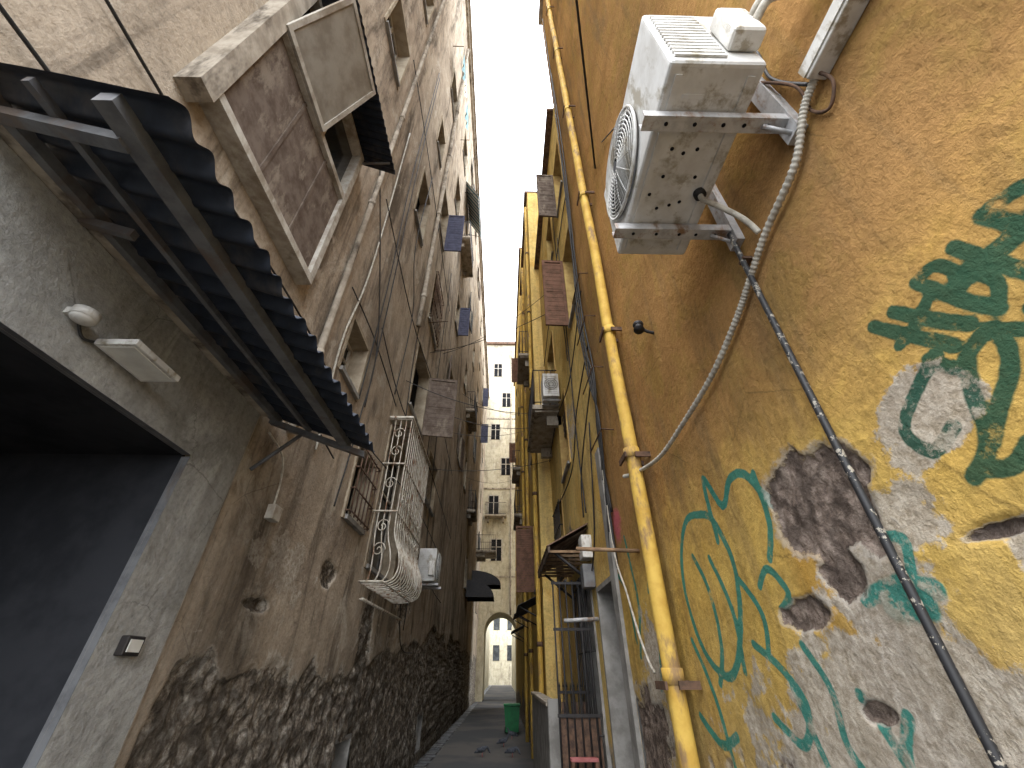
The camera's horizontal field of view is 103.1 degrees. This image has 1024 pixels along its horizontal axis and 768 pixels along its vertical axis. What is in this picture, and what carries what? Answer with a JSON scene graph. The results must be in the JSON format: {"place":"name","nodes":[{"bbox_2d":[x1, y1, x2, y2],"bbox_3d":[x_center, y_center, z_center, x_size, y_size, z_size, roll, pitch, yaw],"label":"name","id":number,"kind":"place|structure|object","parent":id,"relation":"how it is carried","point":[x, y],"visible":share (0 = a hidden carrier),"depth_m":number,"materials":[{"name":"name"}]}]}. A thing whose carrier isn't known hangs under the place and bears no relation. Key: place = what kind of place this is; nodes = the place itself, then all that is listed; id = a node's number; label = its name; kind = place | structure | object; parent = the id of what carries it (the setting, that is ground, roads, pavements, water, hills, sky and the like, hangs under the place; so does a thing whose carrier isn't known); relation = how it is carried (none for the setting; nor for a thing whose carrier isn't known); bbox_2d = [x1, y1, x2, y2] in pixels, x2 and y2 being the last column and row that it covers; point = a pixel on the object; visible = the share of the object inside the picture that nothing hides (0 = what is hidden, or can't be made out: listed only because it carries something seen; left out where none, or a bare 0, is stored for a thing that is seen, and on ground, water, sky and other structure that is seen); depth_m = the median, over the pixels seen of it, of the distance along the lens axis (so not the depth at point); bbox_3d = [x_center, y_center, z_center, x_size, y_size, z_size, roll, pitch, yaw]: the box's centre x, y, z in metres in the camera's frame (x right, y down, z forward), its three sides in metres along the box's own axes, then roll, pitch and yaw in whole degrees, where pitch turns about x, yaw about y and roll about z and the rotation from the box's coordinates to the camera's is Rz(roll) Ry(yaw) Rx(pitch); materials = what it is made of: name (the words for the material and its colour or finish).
{"place":"outdoors","nodes":[
{"label":"outdoors","id":0,"kind":"place"},
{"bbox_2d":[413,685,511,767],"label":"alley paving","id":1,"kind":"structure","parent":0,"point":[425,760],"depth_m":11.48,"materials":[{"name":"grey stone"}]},
{"bbox_2d":[474,746,489,756],"bbox_3d":[-0.686,8.569,9.484,0.404,0.212,0.115,11,-37,-15],"label":"pigeon","id":2,"kind":"object","parent":1,"relation":"on","point":[482,749],"visible":0.99,"depth_m":9.46,"materials":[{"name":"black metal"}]},
{"bbox_2d":[496,734,509,746],"bbox_3d":[-0.229,9.411,10.732,0.374,0.279,0.115,7,-36,-10],"label":"pigeon","id":3,"kind":"object","parent":1,"relation":"on","point":[502,740],"visible":1,"depth_m":10.69,"materials":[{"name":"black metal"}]},
{"bbox_2d":[504,746,520,757],"bbox_3d":[0.016,8.516,9.409,0.404,0.211,0.115,-9,-36,13],"label":"pigeon","id":4,"kind":"object","parent":1,"relation":"on","point":[512,750],"visible":1,"depth_m":9.40,"materials":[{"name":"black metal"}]},
{"bbox_2d":[507,727,517,738],"bbox_3d":[0.005,10.280,11.960,0.374,0.279,0.115,-7,-36,10],"label":"pigeon","id":5,"kind":"object","parent":1,"relation":"on","point":[511,733],"visible":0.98,"depth_m":11.92,"materials":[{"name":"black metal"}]},
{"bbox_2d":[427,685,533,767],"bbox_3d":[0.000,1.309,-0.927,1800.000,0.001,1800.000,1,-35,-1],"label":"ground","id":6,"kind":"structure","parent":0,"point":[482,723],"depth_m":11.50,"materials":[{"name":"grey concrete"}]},
{"bbox_2d":[0,331,184,767],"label":"shop recess","id":7,"kind":"object","parent":6,"relation":"on","point":[85,475],"visible":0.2,"depth_m":1.97,"materials":[{"name":"paint"}]},
{"bbox_2d":[0,0,486,767],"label":"facade wall","id":8,"kind":"structure","parent":6,"relation":"on","point":[282,648],"depth_m":4.22,"materials":[{"name":"beige paint"}]},
{"bbox_2d":[0,138,259,767],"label":"grey render surround","id":9,"kind":"object","parent":8,"relation":"attached to","point":[56,258],"visible":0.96,"depth_m":1.87,"materials":[{"name":"grey concrete"}]},
{"bbox_2d":[62,304,101,342],"bbox_3d":[-1.742,-0.229,1.688,0.105,0.076,0.209,1,-35,-1],"label":"motion sensor","id":10,"kind":"object","parent":9,"relation":"attached to","point":[82,315],"visible":0.88,"depth_m":1.63,"materials":[{"name":"white plastic"}]},
{"bbox_2d":[113,635,145,655],"bbox_3d":[-1.792,1.231,1.911,0.044,0.080,0.110,1,-35,-1],"label":"doorbell panel","id":11,"kind":"object","parent":9,"relation":"attached to","point":[129,645],"visible":1,"depth_m":1.89,"materials":[{"name":"black metal"}]},
{"bbox_2d":[94,339,180,381],"bbox_3d":[-1.698,-0.115,1.855,0.200,0.068,0.280,1,-35,-1],"label":"flood light","id":12,"kind":"object","parent":9,"relation":"attached to","point":[140,360],"visible":1,"depth_m":1.81,"materials":[{"name":"white plastic"}]},
{"bbox_2d":[0,124,268,767],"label":"surround edges","id":13,"kind":"object","parent":8,"relation":"attached to","point":[53,187],"visible":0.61,"depth_m":1.82,"materials":[{"name":"concrete"}]},
{"bbox_2d":[0,62,374,470],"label":"corrugated awning","id":14,"kind":"object","parent":8,"relation":"attached to","point":[130,172],"visible":1,"depth_m":1.63,"materials":[{"name":"metal"}]},
{"bbox_2d":[0,0,452,652],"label":"facade cables","id":15,"kind":"object","parent":8,"relation":"attached to","point":[28,44],"visible":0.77,"depth_m":5.63,"materials":[{"name":"black rubber"}]},
{"bbox_2d":[264,431,283,522],"bbox_3d":[-1.831,0.712,3.080,0.070,0.518,0.521,1,-35,-1],"label":"junction box","id":16,"kind":"object","parent":8,"relation":"attached to","point":[273,513],"visible":0.99,"depth_m":3.11,"materials":[{"name":"paint"}]},
{"bbox_2d":[173,0,394,284],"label":"bay window","id":17,"kind":"structure","parent":8,"relation":"attached to","point":[284,94],"depth_m":3.23,"materials":[{"name":"paint"}]},
{"bbox_2d":[286,0,445,433],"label":"drainpipe","id":18,"kind":"object","parent":8,"relation":"attached to","point":[324,336],"visible":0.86,"depth_m":4.95,"materials":[{"name":"metal"}]},
{"bbox_2d":[359,597,401,620],"bbox_3d":[-1.897,3.342,5.984,0.108,0.056,2.300,1,-35,-1],"label":"wall pipe","id":19,"kind":"object","parent":8,"relation":"attached to","point":[378,607],"depth_m":5.68,"materials":[{"name":"white metal"}]},
{"bbox_2d":[358,416,430,603],"bbox_3d":[-1.699,2.019,6.466,0.491,2.402,1.850,1,-35,-1],"label":"window security grille","id":20,"kind":"object","parent":8,"relation":"attached to","point":[408,432],"depth_m":6.21,"materials":[{"name":"white metal"}]},
{"bbox_2d":[331,0,488,767],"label":"windows","id":21,"kind":"structure","parent":8,"relation":"attached to","point":[433,414],"depth_m":8.32,"materials":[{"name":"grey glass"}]},
{"bbox_2d":[415,548,441,592],"bbox_3d":[-1.742,3.929,8.534,0.488,0.750,0.884,1,-35,-1],"label":"air conditioner","id":22,"kind":"object","parent":8,"relation":"attached to","point":[429,563],"visible":0.96,"depth_m":8.31,"materials":[{"name":"white metal"}]},
{"bbox_2d":[428,318,452,351],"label":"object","id":23,"kind":"object","parent":8,"relation":"attached to","point":[440,334],"visible":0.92,"depth_m":9.77,"materials":[{"name":"metal"}]},
{"bbox_2d":[416,49,469,327],"bbox_3d":[-1.854,-7.681,12.687,0.124,16.000,0.130,1,-35,-1],"label":"drainpipe","id":24,"kind":"object","parent":8,"relation":"attached to","point":[425,286],"visible":0.91,"depth_m":10.15,"materials":[{"name":"metal"}]},
{"bbox_2d":[453,46,469,138],"bbox_3d":[-1.716,-9.608,13.869,0.390,0.911,2.822,1,-35,-1],"label":"laundry line","id":25,"kind":"object","parent":8,"relation":"attached to","point":[465,89],"visible":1,"depth_m":13.63,"materials":[{"name":"fabric"}]},
{"bbox_2d":[465,181,480,237],"bbox_3d":[-1.697,-7.622,17.978,0.607,1.420,2.022,1,-35,-1],"label":"striped awning","id":26,"kind":"object","parent":8,"relation":"attached to","point":[473,206],"visible":1,"depth_m":18.01,"materials":[{"name":"fabric"}]},
{"bbox_2d":[461,221,495,561],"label":"balconies","id":27,"kind":"structure","parent":8,"relation":"attached to","point":[471,412],"depth_m":19.10,"materials":[{"name":"concrete"}]},
{"bbox_2d":[465,580,493,601],"bbox_3d":[-1.553,10.206,20.066,1.350,0.767,1.440,1,-35,-1],"label":"barrel awning","id":28,"kind":"object","parent":8,"relation":"attached to","point":[477,591],"visible":1,"depth_m":19.51,"materials":[{"name":"black fabric"}]},
{"bbox_2d":[472,570,500,588],"bbox_3d":[-1.472,11.389,23.642,1.650,0.767,1.440,1,-35,-1],"label":"barrel awning","id":29,"kind":"object","parent":8,"relation":"attached to","point":[490,581],"visible":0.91,"depth_m":23.08,"materials":[{"name":"black fabric"}]},
{"bbox_2d":[347,0,488,767],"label":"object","id":30,"kind":"object","parent":6,"relation":"on","point":[471,64],"visible":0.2,"depth_m":20.56,"materials":[{"name":"concrete"}]},
{"bbox_2d":[474,341,515,701],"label":"apartment building over passage","id":31,"kind":"structure","parent":6,"relation":"on","point":[498,512],"depth_m":34.56,"materials":[{"name":"paint"}]},
{"bbox_2d":[484,363,509,561],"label":"windows and balconies","id":32,"kind":"structure","parent":31,"relation":"in","point":[493,510],"depth_m":35.95,"materials":[{"name":"paint"}]},
{"bbox_2d":[504,703,519,732],"bbox_3d":[-0.004,10.761,13.087,0.540,0.760,0.568,1,-35,-1],"label":"green wheelie bin","id":33,"kind":"object","parent":6,"relation":"on","point":[511,710],"visible":0.99,"depth_m":12.94,"materials":[{"name":"plastic"}]},
{"bbox_2d":[513,247,525,482],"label":"building","id":34,"kind":"structure","parent":6,"relation":"on","point":[519,252],"depth_m":27.12,"materials":[{"name":"paint"}]},
{"bbox_2d":[515,253,529,738],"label":"facade wall","id":35,"kind":"structure","parent":6,"relation":"on","point":[520,684],"depth_m":19.96,"materials":[{"name":"paint"}]},
{"bbox_2d":[509,302,525,638],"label":"windows","id":36,"kind":"structure","parent":35,"relation":"attached to","point":[512,451],"depth_m":23.28,"materials":[{"name":"grey"}]},
{"bbox_2d":[511,626,523,641],"bbox_3d":[0.211,9.332,15.212,0.507,0.476,1.600,1,-35,-1],"label":"door canopy","id":37,"kind":"object","parent":35,"relation":"attached to","point":[516,630],"visible":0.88,"depth_m":15.07,"materials":[{"name":"metal"}]},
{"bbox_2d":[512,331,528,530],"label":"balcony","id":38,"kind":"structure","parent":35,"relation":"attached to","point":[523,370],"depth_m":13.94,"materials":[{"name":"concrete"}]},
{"bbox_2d":[519,310,528,741],"bbox_3d":[0.430,3.101,16.320,0.124,17.000,0.124,1,-35,-1],"label":"yellow drainpipe","id":39,"kind":"object","parent":35,"relation":"attached to","point":[525,622],"visible":0.68,"depth_m":13.53,"materials":[{"name":"metal"}]},
{"bbox_2d":[523,201,546,742],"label":"facade wall","id":40,"kind":"structure","parent":6,"relation":"on","point":[535,656],"depth_m":11.19,"materials":[{"name":"paint"}]},
{"bbox_2d":[406,295,550,482],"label":"overhead wires","id":41,"kind":"object","parent":40,"relation":"attached to","point":[483,405],"visible":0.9,"depth_m":9.30,"materials":[{"name":"black rubber"}]},
{"bbox_2d":[513,609,527,627],"bbox_3d":[0.296,6.708,11.679,0.507,0.476,1.600,1,-35,-1],"label":"door canopy","id":42,"kind":"object","parent":40,"relation":"attached to","point":[522,613],"visible":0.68,"depth_m":11.81,"materials":[{"name":"metal"}]},
{"bbox_2d":[521,268,533,758],"bbox_3d":[0.482,1.541,14.117,0.124,17.000,0.124,1,-35,-1],"label":"yellow drainpipe","id":43,"kind":"object","parent":40,"relation":"attached to","point":[530,652],"visible":0.69,"depth_m":12.42,"materials":[{"name":"metal"}]},
{"bbox_2d":[516,596,541,625],"bbox_3d":[0.353,5.097,9.145,0.507,0.476,1.600,1,-35,-1],"label":"door canopy","id":44,"kind":"object","parent":40,"relation":"attached to","point":[527,604],"visible":0.81,"depth_m":9.07,"materials":[{"name":"metal"}]},
{"bbox_2d":[516,255,542,594],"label":"windows","id":45,"kind":"structure","parent":40,"relation":"attached to","point":[525,563],"depth_m":10.43,"materials":[{"name":"brown wood"}]},
{"bbox_2d":[524,207,543,693],"bbox_3d":[0.540,-0.221,11.628,0.124,17.000,0.124,1,-35,-1],"label":"yellow drainpipe","id":46,"kind":"object","parent":40,"relation":"attached to","point":[538,614],"visible":0.81,"depth_m":9.22,"materials":[{"name":"metal"}]},
{"bbox_2d":[519,191,562,710],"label":"building","id":47,"kind":"structure","parent":6,"relation":"on","point":[545,502],"depth_m":9.59,"materials":[{"name":"paint"}]},
{"bbox_2d":[531,691,560,767],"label":"stone parapet","id":48,"kind":"structure","parent":6,"relation":"on","point":[546,745],"depth_m":5.21,"materials":[{"name":"concrete"}]},
{"bbox_2d":[570,757,598,767],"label":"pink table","id":49,"kind":"object","parent":6,"relation":"on","point":[573,760],"visible":1,"depth_m":4.08,"materials":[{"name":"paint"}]},
{"bbox_2d":[534,0,645,767],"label":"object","id":50,"kind":"object","parent":6,"relation":"on","point":[636,740],"visible":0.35,"depth_m":3.81,"materials":[{"name":"metal"}]},
{"bbox_2d":[539,105,644,767],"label":"facade wall","id":51,"kind":"structure","parent":6,"relation":"on","point":[574,519],"depth_m":6.54,"materials":[{"name":"paint"}]},
{"bbox_2d":[527,370,561,458],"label":"balcony","id":52,"kind":"structure","parent":51,"relation":"attached to","point":[542,422],"depth_m":8.88,"materials":[{"name":"concrete"}]},
{"bbox_2d":[541,373,560,406],"bbox_3d":[0.790,0.132,8.242,0.360,0.590,0.427,1,-35,-1],"label":"air conditioner","id":53,"kind":"object","parent":51,"relation":"attached to","point":[550,395],"visible":0.99,"depth_m":8.10,"materials":[{"name":"white metal"}]},
{"bbox_2d":[537,523,587,598],"bbox_3d":[0.714,2.608,5.861,0.570,0.744,1.750,1,-35,-1],"label":"tiled door canopy","id":54,"kind":"object","parent":51,"relation":"attached to","point":[561,551],"visible":0.91,"depth_m":5.56,"materials":[{"name":"wood"}]},
{"bbox_2d":[551,580,604,767],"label":"iron door leaf","id":55,"kind":"object","parent":51,"relation":"attached to","point":[579,735],"visible":0.9,"depth_m":4.37,"materials":[{"name":"black metal"}]},
{"bbox_2d":[564,617,598,622],"bbox_3d":[0.797,2.713,4.679,0.403,0.064,0.044,2,-35,-3],"label":"steel rod","id":56,"kind":"object","parent":51,"relation":"attached to","point":[583,619],"visible":1,"depth_m":4.67,"materials":[{"name":"silver metal"}]},
{"bbox_2d":[578,535,595,589],"bbox_3d":[0.926,2.217,5.070,0.140,0.600,0.240,1,-35,-1],"label":"electric meter box","id":57,"kind":"object","parent":51,"relation":"attached to","point":[588,581],"visible":0.88,"depth_m":4.96,"materials":[{"name":"white plastic"}]},
{"bbox_2d":[536,137,645,767],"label":"windows","id":58,"kind":"structure","parent":51,"relation":"attached to","point":[558,286],"depth_m":5.63,"materials":[{"name":"grey wood"}]},
{"bbox_2d":[559,682,589,713],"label":"iron gate","id":59,"kind":"structure","parent":58,"relation":"attached to","point":[577,706],"depth_m":5.00,"materials":[{"name":"black metal"}]},
{"bbox_2d":[542,0,1023,767],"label":"facade wall","id":60,"kind":"structure","parent":6,"relation":"on","point":[890,274],"depth_m":1.34,"materials":[{"name":"yellow paint"}]},
{"bbox_2d":[542,18,617,570],"bbox_3d":[0.911,-3.776,10.413,0.139,16.602,5.408,1,-35,-1],"label":"cable bundle","id":61,"kind":"object","parent":60,"relation":"attached to","point":[591,380],"visible":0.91,"depth_m":5.61,"materials":[{"name":"rubber"}]},
{"bbox_2d":[575,0,595,168],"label":"overhead cable","id":62,"kind":"object","parent":60,"relation":"attached to","point":[582,54],"visible":1,"depth_m":4.13,"materials":[{"name":"black rubber"}]},
{"bbox_2d":[576,547,639,552],"bbox_3d":[0.778,1.347,3.305,0.512,0.052,0.032,-1,-35,1],"label":"wooden rod","id":63,"kind":"object","parent":60,"relation":"attached to","point":[624,550],"visible":1,"depth_m":3.29,"materials":[{"name":"brown wood"}]},
{"bbox_2d":[545,0,701,767],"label":"yellow drainpipe","id":64,"kind":"object","parent":60,"relation":"attached to","point":[674,684],"visible":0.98,"depth_m":2.91,"materials":[{"name":"metal"}]},
{"bbox_2d":[600,457,655,673],"bbox_3d":[0.942,1.224,3.583,0.034,2.159,1.039,-3,-35,4],"label":"wall cable","id":65,"kind":"object","parent":60,"relation":"attached to","point":[640,639],"depth_m":3.30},
{"bbox_2d":[633,320,653,333],"bbox_3d":[0.979,-0.429,3.035,0.163,0.112,0.097,1,-35,-1],"label":"wall spotlight","id":66,"kind":"object","parent":60,"relation":"attached to","point":[638,327],"depth_m":3.02,"materials":[{"name":"black metal"}]},
{"bbox_2d":[604,0,808,254],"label":"air conditioner","id":67,"kind":"object","parent":60,"relation":"attached to","point":[695,87],"visible":1,"depth_m":1.67,"materials":[{"name":"white metal"}]},
{"bbox_2d":[601,50,835,141],"bbox_3d":[1.045,-1.881,3.008,0.032,3.461,1.716,1,-35,-1],"label":"power cable","id":68,"kind":"object","parent":60,"relation":"attached to","point":[792,84],"visible":0.58,"depth_m":1.49,"materials":[{"name":"plastic"}]},
{"bbox_2d":[622,79,818,477],"bbox_3d":[1.006,-0.137,2.296,0.095,0.550,2.564,2,-35,-3],"label":"flexible conduit","id":69,"kind":"object","parent":60,"relation":"attached to","point":[799,139],"visible":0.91,"depth_m":1.70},
{"bbox_2d":[798,0,869,79],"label":"cable trunking","id":70,"kind":"object","parent":60,"relation":"attached to","point":[837,27],"visible":0.96,"depth_m":1.32,"materials":[{"name":"white plastic"}]},
{"bbox_2d":[727,232,1007,767],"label":"black drain pole","id":71,"kind":"object","parent":60,"relation":"attached to","point":[989,745],"visible":0.95,"depth_m":1.11,"materials":[{"name":"metal"}]},
{"bbox_2d":[484,618,515,691],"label":"distant houses","id":72,"kind":"structure","parent":0,"point":[500,665],"depth_m":61.83,"materials":[{"name":"paint"}]},
{"bbox_2d":[471,0,552,341],"label":"sky","id":73,"kind":"structure","parent":0,"point":[513,96],"materials":[{"name":"white"}]}
]}

